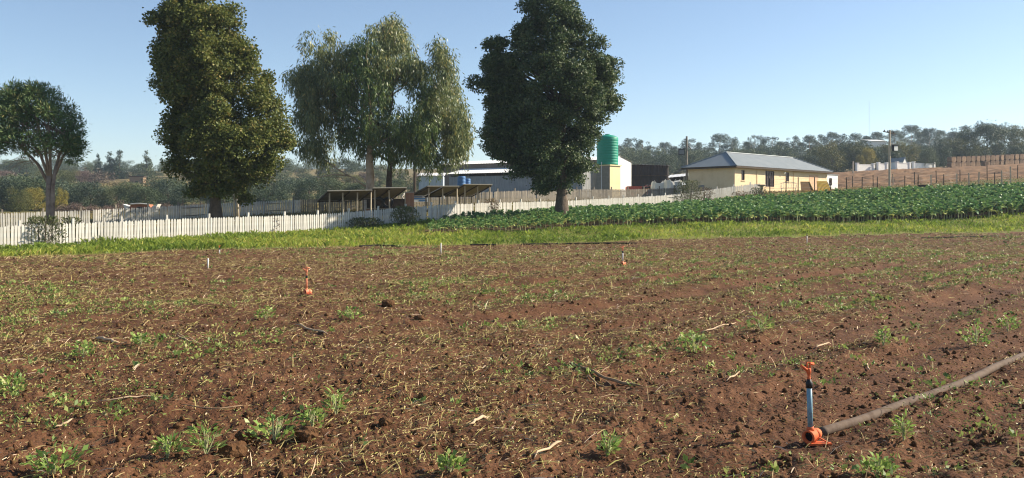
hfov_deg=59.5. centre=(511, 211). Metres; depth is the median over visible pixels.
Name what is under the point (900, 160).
cottage
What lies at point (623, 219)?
kale plant
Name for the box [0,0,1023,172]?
sky
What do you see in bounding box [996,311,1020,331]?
weed clump
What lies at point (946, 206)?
kale plant
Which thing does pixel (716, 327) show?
dry stalk
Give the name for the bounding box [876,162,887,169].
garden wall
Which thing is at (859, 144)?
round tree
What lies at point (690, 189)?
shrub
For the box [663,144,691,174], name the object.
bushy tree
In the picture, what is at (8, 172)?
wood tree
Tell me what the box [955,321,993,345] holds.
weed clump
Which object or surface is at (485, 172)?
barn
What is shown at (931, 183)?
wire fence
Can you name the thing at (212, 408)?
dry stalk
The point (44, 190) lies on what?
wood tree
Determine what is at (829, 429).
irrigation pipe
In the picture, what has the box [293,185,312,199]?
wood tree
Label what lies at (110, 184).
dry grass
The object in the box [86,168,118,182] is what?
bare tree
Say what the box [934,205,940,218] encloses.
kale plant
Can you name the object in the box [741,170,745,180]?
window
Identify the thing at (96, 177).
bare tree
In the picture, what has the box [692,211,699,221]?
kale plant
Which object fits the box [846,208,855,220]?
kale plant
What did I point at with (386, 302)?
soil clod
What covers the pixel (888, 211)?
kale plant
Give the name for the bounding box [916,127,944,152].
gum tree
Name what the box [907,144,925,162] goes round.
round tree
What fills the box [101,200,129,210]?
dry bush
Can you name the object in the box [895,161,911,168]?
garden wall
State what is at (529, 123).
broadleaf tree
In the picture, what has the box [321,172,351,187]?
wood tree
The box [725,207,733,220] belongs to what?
kale plant
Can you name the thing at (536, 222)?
kale plant
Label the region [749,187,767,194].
shrub
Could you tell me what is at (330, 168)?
wood tree
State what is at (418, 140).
gum tree
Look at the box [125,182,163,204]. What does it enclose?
wood tree
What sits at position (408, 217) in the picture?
shrub
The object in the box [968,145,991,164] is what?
round tree
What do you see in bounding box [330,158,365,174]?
wood tree
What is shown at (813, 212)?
kale plant
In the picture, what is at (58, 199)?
yellow tree
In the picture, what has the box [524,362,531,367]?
soil clod
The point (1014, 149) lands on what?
round tree
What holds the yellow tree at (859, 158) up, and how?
on the ground at (357, 172)
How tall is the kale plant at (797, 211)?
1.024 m
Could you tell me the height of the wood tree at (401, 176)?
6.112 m
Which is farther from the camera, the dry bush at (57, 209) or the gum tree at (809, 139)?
the gum tree at (809, 139)
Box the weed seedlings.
[0,232,1023,477]
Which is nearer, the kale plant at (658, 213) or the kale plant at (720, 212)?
the kale plant at (658, 213)
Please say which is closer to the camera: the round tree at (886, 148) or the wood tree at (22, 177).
the wood tree at (22, 177)
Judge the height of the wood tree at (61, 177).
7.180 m
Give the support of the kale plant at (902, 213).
on the crop bed
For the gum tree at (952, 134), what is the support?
on the ground at (357, 172)
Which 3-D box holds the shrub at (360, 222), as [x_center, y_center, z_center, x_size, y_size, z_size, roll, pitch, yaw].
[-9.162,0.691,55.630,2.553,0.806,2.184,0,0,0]
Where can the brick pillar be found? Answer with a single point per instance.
(410, 199)
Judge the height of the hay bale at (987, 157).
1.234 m
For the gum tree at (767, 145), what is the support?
on the ground at (357, 172)
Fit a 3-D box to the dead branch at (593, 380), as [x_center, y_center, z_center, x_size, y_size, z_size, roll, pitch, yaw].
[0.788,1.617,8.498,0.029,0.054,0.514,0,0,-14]
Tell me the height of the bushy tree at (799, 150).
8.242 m
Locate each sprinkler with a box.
[302,267,312,294]
[620,246,626,265]
[800,362,831,445]
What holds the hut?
on the ground at (357, 172)
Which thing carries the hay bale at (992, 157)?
on the hay bale
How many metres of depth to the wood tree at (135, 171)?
330.89 m
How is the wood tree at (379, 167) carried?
on the ground at (357, 172)
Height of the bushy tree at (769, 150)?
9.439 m
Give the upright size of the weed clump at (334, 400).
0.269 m
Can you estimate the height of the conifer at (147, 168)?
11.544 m
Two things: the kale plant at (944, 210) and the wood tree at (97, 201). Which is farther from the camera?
the wood tree at (97, 201)
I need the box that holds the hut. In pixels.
[128,176,147,184]
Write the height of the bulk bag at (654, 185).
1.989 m
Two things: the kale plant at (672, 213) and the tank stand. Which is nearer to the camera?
the kale plant at (672, 213)
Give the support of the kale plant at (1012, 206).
on the crop bed
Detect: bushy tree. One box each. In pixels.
[619,146,651,164]
[634,146,667,164]
[651,153,682,174]
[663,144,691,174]
[670,148,705,173]
[693,148,714,160]
[729,148,758,153]
[751,150,767,154]
[755,145,777,155]
[765,145,798,156]
[782,146,807,158]
[810,145,830,157]
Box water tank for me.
[597,134,617,188]
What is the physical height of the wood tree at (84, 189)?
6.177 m
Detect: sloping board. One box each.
[800,181,813,191]
[817,181,831,190]
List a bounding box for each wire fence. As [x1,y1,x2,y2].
[769,166,1019,192]
[852,165,1017,186]
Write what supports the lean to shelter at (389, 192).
on the farmyard ground at (304, 212)
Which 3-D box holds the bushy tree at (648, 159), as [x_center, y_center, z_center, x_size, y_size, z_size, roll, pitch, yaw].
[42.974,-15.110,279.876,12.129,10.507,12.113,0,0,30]
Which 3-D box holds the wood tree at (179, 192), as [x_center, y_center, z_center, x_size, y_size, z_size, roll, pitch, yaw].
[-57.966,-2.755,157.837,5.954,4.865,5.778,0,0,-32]
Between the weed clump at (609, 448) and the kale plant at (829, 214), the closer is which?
the weed clump at (609, 448)
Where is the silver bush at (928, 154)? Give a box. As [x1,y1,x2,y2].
[918,147,938,165]
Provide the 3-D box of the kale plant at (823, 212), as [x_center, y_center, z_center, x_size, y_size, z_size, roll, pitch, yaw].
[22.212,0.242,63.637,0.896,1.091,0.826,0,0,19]
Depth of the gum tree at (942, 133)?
372.48 m
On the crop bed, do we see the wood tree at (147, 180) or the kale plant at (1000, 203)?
the kale plant at (1000, 203)
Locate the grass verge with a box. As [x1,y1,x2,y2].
[0,194,1023,256]
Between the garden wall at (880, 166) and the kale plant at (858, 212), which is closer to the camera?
the kale plant at (858, 212)
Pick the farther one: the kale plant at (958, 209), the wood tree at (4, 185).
the wood tree at (4, 185)
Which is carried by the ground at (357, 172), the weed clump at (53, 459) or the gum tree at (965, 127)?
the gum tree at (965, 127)
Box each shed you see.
[417,173,445,199]
[631,164,669,191]
[669,173,685,181]
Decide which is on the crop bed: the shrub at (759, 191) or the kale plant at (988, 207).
the kale plant at (988, 207)
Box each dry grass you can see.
[69,179,152,187]
[109,180,191,190]
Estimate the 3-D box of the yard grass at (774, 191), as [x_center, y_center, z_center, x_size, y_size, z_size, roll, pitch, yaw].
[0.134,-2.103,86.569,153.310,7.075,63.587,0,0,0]
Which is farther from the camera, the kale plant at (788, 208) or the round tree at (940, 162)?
the round tree at (940, 162)
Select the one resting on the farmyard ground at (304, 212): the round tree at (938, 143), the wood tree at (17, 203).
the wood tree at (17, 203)
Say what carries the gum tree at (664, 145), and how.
on the ground at (357, 172)
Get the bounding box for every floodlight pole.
[678,136,690,192]
[883,130,897,184]
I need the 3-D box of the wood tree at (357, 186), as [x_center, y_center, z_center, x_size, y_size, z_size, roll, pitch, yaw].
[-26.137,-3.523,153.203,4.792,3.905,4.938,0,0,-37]
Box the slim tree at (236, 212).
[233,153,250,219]
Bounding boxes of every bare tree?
[68,167,111,183]
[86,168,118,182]
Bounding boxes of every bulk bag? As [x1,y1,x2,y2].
[651,180,663,188]
[664,179,681,194]
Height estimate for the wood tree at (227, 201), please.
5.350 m
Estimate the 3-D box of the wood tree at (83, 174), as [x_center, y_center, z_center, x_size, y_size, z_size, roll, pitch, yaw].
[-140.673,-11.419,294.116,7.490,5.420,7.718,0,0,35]
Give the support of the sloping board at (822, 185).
on the farmyard ground at (304, 212)
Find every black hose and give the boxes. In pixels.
[359,244,402,246]
[521,242,636,244]
[921,235,998,238]
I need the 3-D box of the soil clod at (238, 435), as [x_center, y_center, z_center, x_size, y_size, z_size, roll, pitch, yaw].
[-1.924,1.623,6.447,0.154,0.103,0.128,0,0,0]
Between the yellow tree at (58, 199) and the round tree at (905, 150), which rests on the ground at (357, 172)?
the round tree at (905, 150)
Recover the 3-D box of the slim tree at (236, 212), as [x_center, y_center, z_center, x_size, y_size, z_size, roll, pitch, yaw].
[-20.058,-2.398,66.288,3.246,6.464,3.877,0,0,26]
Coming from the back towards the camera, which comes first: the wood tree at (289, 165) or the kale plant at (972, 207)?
the wood tree at (289, 165)
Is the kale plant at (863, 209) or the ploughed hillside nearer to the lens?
the kale plant at (863, 209)
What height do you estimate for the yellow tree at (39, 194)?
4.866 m
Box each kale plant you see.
[516,220,523,229]
[533,219,541,229]
[547,217,555,228]
[610,213,618,224]
[618,214,627,225]
[624,213,632,224]
[648,210,658,222]
[654,211,663,223]
[668,211,675,223]
[673,211,681,223]
[678,210,686,220]
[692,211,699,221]
[699,209,707,220]
[702,211,713,220]
[709,209,717,222]
[716,208,726,221]
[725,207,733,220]
[734,210,742,220]
[758,211,767,219]
[766,210,774,220]
[774,208,786,219]
[785,207,792,219]
[790,209,802,220]
[809,210,819,220]
[821,207,828,220]
[824,212,832,221]
[839,212,848,221]
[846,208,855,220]
[853,209,863,221]
[859,208,868,221]
[866,209,877,219]
[884,207,893,219]
[898,210,907,219]
[920,205,930,218]
[926,210,935,218]
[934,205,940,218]
[940,207,948,218]
[942,205,952,218]
[953,205,963,219]
[967,204,978,217]
[984,203,995,216]
[994,206,1003,216]
[995,201,1007,207]
[1003,200,1009,213]
[1008,203,1017,214]
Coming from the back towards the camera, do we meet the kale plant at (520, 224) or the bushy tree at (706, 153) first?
the bushy tree at (706, 153)
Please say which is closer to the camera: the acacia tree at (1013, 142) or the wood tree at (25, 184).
the wood tree at (25, 184)
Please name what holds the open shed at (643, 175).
on the farmyard ground at (304, 212)
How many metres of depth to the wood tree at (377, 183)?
182.50 m
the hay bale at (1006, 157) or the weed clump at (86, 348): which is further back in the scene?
the hay bale at (1006, 157)
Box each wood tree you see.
[0,158,22,172]
[0,158,33,175]
[0,170,16,176]
[0,173,21,209]
[0,175,33,194]
[0,176,22,210]
[3,175,59,210]
[4,187,36,211]
[18,158,38,177]
[25,182,61,210]
[30,174,81,209]
[32,170,56,181]
[45,158,66,173]
[56,168,76,188]
[56,168,81,184]
[58,160,77,171]
[67,181,91,205]
[68,181,113,207]
[71,161,97,175]
[72,170,94,183]
[85,164,102,173]
[92,187,111,203]
[96,185,128,208]
[100,165,123,178]
[114,180,150,203]
[120,160,134,171]
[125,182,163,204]
[127,164,147,175]
[139,175,173,203]
[147,175,184,206]
[151,164,163,175]
[157,179,186,204]
[166,185,198,205]
[194,195,222,204]
[205,195,232,205]
[239,183,267,203]
[245,188,266,200]
[257,187,278,204]
[259,174,313,190]
[261,176,293,201]
[272,176,301,200]
[273,159,296,178]
[275,171,297,180]
[276,157,295,170]
[289,178,323,199]
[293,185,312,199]
[294,165,312,177]
[304,159,316,169]
[317,177,340,194]
[318,163,340,176]
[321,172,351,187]
[324,181,351,191]
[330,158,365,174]
[342,174,365,189]
[347,182,365,189]
[354,171,375,183]
[374,164,386,174]
[374,170,386,183]
[374,180,385,187]
[384,182,404,195]
[385,178,407,192]
[392,169,407,184]
[392,174,418,188]
[406,185,417,191]
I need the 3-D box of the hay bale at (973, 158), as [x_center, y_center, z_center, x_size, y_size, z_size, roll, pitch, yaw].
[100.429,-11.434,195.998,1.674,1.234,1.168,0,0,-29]
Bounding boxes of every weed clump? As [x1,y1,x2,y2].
[0,372,26,392]
[19,440,92,477]
[67,339,96,357]
[128,332,153,344]
[149,430,184,459]
[180,419,230,453]
[242,407,298,443]
[254,304,277,319]
[296,404,327,427]
[321,385,350,413]
[337,306,363,318]
[437,448,471,471]
[594,429,622,455]
[675,328,716,352]
[735,311,774,330]
[854,450,899,477]
[872,326,892,345]
[889,408,915,440]
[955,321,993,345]
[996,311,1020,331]
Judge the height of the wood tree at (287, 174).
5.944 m
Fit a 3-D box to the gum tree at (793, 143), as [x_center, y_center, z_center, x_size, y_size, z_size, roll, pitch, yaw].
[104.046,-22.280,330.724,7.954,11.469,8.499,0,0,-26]
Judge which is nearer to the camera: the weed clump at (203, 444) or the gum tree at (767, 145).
the weed clump at (203, 444)
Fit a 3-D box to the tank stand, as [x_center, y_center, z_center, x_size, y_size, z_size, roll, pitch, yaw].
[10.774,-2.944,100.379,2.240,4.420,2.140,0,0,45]
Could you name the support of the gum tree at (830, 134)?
on the ground at (357, 172)
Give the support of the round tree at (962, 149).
on the ground at (357, 172)
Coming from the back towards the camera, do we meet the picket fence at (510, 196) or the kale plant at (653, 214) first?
the picket fence at (510, 196)
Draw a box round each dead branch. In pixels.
[570,361,642,386]
[587,374,604,387]
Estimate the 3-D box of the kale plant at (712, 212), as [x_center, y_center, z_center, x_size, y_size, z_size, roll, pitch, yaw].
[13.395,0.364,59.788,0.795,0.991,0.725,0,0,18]
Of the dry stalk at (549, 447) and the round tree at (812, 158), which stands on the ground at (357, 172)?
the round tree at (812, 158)
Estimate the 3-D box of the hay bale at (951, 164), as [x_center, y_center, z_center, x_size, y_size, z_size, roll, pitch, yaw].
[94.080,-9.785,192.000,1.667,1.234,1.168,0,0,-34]
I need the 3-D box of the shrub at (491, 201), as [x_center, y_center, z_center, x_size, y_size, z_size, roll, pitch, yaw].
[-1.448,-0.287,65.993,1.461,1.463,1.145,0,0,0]
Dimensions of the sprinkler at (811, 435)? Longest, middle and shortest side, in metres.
0.583 x 0.195 x 0.154 m
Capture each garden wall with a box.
[855,163,875,170]
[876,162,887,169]
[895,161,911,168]
[912,162,934,168]
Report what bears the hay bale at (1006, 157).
on the hay bale
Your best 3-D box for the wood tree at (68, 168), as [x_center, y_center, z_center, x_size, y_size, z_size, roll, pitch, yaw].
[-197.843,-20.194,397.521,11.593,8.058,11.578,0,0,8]
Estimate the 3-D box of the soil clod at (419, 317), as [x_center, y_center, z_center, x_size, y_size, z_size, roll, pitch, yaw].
[-1.383,1.604,13.394,0.168,0.112,0.143,0,0,0]
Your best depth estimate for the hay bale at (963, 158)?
193.79 m
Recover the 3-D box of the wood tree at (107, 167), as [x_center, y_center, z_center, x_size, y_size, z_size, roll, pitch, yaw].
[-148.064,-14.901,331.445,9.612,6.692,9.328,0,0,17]
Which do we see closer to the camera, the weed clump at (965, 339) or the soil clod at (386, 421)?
the soil clod at (386, 421)
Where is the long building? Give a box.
[862,140,885,157]
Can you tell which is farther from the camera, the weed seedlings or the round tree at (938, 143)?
the round tree at (938, 143)
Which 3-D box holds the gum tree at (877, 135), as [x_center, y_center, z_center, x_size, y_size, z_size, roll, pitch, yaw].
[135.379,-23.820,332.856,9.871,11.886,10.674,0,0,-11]
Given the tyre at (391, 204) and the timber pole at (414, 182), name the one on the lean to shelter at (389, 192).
the tyre at (391, 204)
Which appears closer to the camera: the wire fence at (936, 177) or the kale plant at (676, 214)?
the kale plant at (676, 214)
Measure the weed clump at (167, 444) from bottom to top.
0.194 m
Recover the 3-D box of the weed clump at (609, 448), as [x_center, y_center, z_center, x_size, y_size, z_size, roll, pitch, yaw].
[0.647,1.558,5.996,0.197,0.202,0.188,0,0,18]
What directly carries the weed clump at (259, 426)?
on the soil field
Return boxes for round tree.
[803,144,833,164]
[804,154,823,166]
[815,140,850,171]
[829,144,854,170]
[833,140,873,170]
[846,145,875,169]
[856,145,884,163]
[875,148,887,162]
[876,145,887,160]
[879,144,902,159]
[883,149,906,163]
[891,139,920,166]
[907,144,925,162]
[920,138,956,162]
[931,146,953,166]
[936,138,967,165]
[945,136,978,159]
[954,148,971,155]
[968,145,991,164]
[990,145,1007,154]
[1004,144,1023,154]
[1015,141,1023,153]
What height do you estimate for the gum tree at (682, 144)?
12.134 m
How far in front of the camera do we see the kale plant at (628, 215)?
56.69 m
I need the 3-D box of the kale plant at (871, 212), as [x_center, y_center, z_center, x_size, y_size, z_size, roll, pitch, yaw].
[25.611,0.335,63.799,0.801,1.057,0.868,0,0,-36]
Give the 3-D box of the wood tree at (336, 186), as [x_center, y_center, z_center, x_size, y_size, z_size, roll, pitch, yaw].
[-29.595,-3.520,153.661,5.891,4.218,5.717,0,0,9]
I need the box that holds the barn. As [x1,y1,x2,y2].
[441,156,633,198]
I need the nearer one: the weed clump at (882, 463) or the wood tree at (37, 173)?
the weed clump at (882, 463)
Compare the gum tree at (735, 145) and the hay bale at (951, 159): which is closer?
the hay bale at (951, 159)
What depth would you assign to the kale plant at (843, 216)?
62.89 m
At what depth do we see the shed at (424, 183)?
98.06 m
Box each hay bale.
[946,162,955,167]
[947,157,955,162]
[959,156,965,161]
[970,156,975,161]
[981,161,989,165]
[983,155,989,160]
[990,155,994,160]
[1004,154,1009,159]
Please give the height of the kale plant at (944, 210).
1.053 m
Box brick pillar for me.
[406,192,413,208]
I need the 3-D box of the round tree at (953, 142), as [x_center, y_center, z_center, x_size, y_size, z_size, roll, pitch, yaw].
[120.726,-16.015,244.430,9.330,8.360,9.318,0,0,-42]
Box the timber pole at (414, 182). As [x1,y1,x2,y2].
[413,164,415,192]
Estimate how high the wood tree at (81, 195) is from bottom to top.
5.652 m
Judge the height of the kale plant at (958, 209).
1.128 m
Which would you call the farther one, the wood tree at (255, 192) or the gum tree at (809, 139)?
the gum tree at (809, 139)
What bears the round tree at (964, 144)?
on the ground at (357, 172)
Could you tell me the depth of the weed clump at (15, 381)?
8.22 m
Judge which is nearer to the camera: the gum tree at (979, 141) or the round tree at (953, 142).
the round tree at (953, 142)
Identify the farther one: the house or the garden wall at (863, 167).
the garden wall at (863, 167)
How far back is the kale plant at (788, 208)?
62.19 m
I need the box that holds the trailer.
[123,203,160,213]
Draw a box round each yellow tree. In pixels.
[20,187,45,211]
[55,188,69,211]
[855,154,864,163]
[860,146,878,166]
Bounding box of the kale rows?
[432,182,1023,227]
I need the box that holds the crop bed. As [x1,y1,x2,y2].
[423,197,1023,232]
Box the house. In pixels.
[681,152,837,195]
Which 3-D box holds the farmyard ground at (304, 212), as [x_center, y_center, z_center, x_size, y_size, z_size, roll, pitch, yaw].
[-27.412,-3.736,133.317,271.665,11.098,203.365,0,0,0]
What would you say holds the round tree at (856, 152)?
on the ground at (357, 172)
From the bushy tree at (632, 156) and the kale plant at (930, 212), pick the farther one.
the bushy tree at (632, 156)
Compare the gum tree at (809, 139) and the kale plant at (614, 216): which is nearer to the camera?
the kale plant at (614, 216)
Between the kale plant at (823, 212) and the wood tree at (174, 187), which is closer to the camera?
the kale plant at (823, 212)
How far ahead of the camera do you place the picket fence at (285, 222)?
50.89 m
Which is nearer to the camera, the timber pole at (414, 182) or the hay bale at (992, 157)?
the timber pole at (414, 182)
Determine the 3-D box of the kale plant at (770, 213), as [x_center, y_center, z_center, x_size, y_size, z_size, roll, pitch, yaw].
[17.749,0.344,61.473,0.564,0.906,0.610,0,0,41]
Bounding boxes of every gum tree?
[278,11,477,210]
[618,144,627,152]
[623,138,643,151]
[634,139,653,155]
[656,142,670,163]
[675,138,703,153]
[694,142,708,150]
[704,133,734,155]
[721,137,744,152]
[741,135,764,150]
[759,136,784,153]
[782,135,804,158]
[799,135,820,158]
[805,134,825,150]
[821,131,840,151]
[828,133,852,150]
[848,132,865,147]
[862,131,891,146]
[886,129,906,144]
[896,124,926,146]
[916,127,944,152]
[931,130,946,155]
[943,125,980,149]
[944,131,962,146]
[969,130,984,150]
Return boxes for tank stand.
[596,164,621,198]
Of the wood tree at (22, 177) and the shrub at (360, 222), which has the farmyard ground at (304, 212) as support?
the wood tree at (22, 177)
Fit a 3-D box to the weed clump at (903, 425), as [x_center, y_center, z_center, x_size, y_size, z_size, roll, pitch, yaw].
[2.760,1.506,6.302,0.197,0.248,0.217,0,0,-18]
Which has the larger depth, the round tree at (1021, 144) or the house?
the round tree at (1021, 144)
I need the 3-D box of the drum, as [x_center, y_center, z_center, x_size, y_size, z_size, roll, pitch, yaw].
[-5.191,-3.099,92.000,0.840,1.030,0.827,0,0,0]
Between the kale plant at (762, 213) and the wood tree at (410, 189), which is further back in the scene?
the wood tree at (410, 189)
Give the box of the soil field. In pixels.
[0,231,1023,477]
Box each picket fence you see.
[0,182,759,246]
[0,185,678,228]
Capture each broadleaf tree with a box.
[0,76,91,230]
[139,0,300,229]
[462,0,626,220]
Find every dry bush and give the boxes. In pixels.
[55,202,88,211]
[57,201,99,211]
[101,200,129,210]
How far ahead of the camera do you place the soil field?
9.17 m
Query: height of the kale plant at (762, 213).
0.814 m
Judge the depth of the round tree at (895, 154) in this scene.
225.25 m
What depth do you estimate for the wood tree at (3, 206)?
155.89 m
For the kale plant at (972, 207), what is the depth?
66.57 m
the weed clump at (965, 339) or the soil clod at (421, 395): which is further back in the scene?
the weed clump at (965, 339)
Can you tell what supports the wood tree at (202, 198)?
on the farmyard ground at (304, 212)
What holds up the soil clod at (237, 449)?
on the soil field
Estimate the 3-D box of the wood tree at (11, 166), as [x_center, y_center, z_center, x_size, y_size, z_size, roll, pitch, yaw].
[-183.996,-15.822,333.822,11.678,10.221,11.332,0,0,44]
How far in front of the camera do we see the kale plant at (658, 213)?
58.11 m
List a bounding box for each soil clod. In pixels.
[217,440,247,457]
[234,429,255,442]
[295,426,318,441]
[378,417,391,425]
[382,299,394,306]
[414,315,424,319]
[418,392,427,398]
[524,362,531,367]
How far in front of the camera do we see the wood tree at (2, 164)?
348.30 m
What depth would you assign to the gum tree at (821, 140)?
366.39 m
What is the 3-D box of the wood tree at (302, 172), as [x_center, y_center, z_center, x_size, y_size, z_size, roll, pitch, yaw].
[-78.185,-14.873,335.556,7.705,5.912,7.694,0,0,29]
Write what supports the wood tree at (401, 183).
on the farmyard ground at (304, 212)
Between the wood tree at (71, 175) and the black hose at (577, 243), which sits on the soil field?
the black hose at (577, 243)
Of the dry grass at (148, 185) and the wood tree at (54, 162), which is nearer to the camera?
the dry grass at (148, 185)
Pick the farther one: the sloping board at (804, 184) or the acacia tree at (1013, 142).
the acacia tree at (1013, 142)
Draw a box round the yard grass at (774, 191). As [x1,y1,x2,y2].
[0,175,1022,232]
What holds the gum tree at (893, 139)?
on the ground at (357, 172)
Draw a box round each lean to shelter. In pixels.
[317,190,371,215]
[362,187,406,213]
[414,186,458,212]
[444,184,492,204]
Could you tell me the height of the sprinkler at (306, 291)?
0.558 m
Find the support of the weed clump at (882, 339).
on the soil field
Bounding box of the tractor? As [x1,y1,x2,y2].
[625,180,650,192]
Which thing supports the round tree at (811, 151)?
on the ground at (357, 172)
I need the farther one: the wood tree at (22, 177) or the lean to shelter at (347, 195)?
the wood tree at (22, 177)
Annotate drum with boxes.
[457,176,465,185]
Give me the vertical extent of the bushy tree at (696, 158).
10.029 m
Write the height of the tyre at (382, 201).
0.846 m
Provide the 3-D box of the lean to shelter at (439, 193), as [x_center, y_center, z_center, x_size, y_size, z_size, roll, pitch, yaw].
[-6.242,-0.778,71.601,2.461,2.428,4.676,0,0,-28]
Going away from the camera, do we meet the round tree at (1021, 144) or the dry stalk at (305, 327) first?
the dry stalk at (305, 327)
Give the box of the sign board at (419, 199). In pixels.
[414,195,427,201]
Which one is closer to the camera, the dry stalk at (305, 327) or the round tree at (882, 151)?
the dry stalk at (305, 327)
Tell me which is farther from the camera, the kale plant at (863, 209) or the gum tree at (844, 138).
the gum tree at (844, 138)
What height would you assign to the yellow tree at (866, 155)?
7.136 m
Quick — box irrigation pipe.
[819,352,1023,435]
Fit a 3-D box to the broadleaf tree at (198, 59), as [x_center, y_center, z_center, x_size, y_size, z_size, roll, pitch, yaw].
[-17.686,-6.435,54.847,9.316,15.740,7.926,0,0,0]
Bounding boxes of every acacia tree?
[945,119,1021,155]
[982,124,1023,153]
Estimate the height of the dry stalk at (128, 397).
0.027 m
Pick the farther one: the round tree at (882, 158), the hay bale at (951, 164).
the round tree at (882, 158)
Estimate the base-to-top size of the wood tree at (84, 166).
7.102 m
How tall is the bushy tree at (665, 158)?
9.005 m
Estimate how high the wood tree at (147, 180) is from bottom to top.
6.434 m
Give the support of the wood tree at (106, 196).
on the farmyard ground at (304, 212)
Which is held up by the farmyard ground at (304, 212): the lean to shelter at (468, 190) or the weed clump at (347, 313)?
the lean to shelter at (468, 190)
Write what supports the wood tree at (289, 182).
on the farmyard ground at (304, 212)
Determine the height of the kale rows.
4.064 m
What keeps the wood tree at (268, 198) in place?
on the farmyard ground at (304, 212)
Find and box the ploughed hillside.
[831,163,1023,188]
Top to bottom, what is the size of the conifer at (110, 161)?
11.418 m
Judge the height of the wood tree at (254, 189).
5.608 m
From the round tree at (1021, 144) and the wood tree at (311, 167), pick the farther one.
the wood tree at (311, 167)
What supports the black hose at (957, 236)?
on the soil field
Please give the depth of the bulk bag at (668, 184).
101.21 m
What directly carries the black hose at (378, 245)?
on the soil field
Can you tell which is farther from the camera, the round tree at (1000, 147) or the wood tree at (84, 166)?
the wood tree at (84, 166)
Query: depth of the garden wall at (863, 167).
206.10 m
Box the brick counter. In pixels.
[366,199,404,214]
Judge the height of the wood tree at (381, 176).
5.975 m
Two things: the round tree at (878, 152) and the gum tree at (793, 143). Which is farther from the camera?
the gum tree at (793, 143)
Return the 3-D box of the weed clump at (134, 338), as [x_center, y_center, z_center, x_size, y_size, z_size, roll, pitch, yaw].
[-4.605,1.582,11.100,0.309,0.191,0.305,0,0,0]
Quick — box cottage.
[891,157,906,168]
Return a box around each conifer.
[93,153,101,178]
[100,151,118,179]
[109,149,129,178]
[138,150,156,178]
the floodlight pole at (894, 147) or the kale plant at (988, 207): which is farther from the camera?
the floodlight pole at (894, 147)
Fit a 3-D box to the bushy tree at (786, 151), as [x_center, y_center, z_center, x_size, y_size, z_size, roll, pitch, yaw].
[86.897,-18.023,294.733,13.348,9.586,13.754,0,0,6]
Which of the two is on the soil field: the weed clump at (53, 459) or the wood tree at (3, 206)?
the weed clump at (53, 459)
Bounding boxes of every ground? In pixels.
[0,178,1023,244]
[60,164,945,197]
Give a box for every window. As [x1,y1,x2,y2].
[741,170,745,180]
[765,171,774,187]
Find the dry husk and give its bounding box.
[96,336,118,342]
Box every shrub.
[17,215,67,243]
[59,215,84,242]
[345,217,383,227]
[389,205,420,225]
[484,198,501,211]
[672,179,704,201]
[692,187,717,200]
[731,190,750,197]
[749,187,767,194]
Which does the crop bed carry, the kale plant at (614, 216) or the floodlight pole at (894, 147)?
the kale plant at (614, 216)
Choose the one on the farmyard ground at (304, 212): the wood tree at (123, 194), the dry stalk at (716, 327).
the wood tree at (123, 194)
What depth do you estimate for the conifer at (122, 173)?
329.38 m
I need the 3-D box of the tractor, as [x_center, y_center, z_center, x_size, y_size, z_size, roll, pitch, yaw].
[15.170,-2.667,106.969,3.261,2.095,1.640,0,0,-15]
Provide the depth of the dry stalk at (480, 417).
6.96 m
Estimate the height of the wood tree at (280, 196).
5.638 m
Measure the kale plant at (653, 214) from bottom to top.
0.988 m
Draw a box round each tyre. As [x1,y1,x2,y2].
[373,197,384,207]
[384,197,393,207]
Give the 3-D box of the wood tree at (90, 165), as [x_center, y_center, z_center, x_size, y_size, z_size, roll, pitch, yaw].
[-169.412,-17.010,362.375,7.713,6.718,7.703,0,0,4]
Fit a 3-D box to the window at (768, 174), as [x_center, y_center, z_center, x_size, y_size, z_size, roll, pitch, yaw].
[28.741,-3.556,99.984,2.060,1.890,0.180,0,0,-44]
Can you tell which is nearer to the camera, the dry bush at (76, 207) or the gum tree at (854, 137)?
the dry bush at (76, 207)
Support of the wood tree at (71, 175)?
on the ground at (357, 172)
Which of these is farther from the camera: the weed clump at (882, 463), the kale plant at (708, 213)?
the kale plant at (708, 213)
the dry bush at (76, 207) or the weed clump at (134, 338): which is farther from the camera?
the dry bush at (76, 207)
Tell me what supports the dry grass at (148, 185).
on the ground at (357, 172)
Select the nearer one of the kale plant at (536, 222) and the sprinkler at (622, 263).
the sprinkler at (622, 263)
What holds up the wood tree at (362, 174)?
on the ground at (357, 172)
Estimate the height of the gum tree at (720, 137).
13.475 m
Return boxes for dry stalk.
[55,418,71,426]
[99,395,161,400]
[181,404,242,408]
[294,324,327,333]
[469,415,488,424]
[534,441,561,457]
[701,323,734,331]
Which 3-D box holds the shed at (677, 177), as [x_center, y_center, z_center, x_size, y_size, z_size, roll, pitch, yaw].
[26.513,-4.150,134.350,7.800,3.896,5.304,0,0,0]

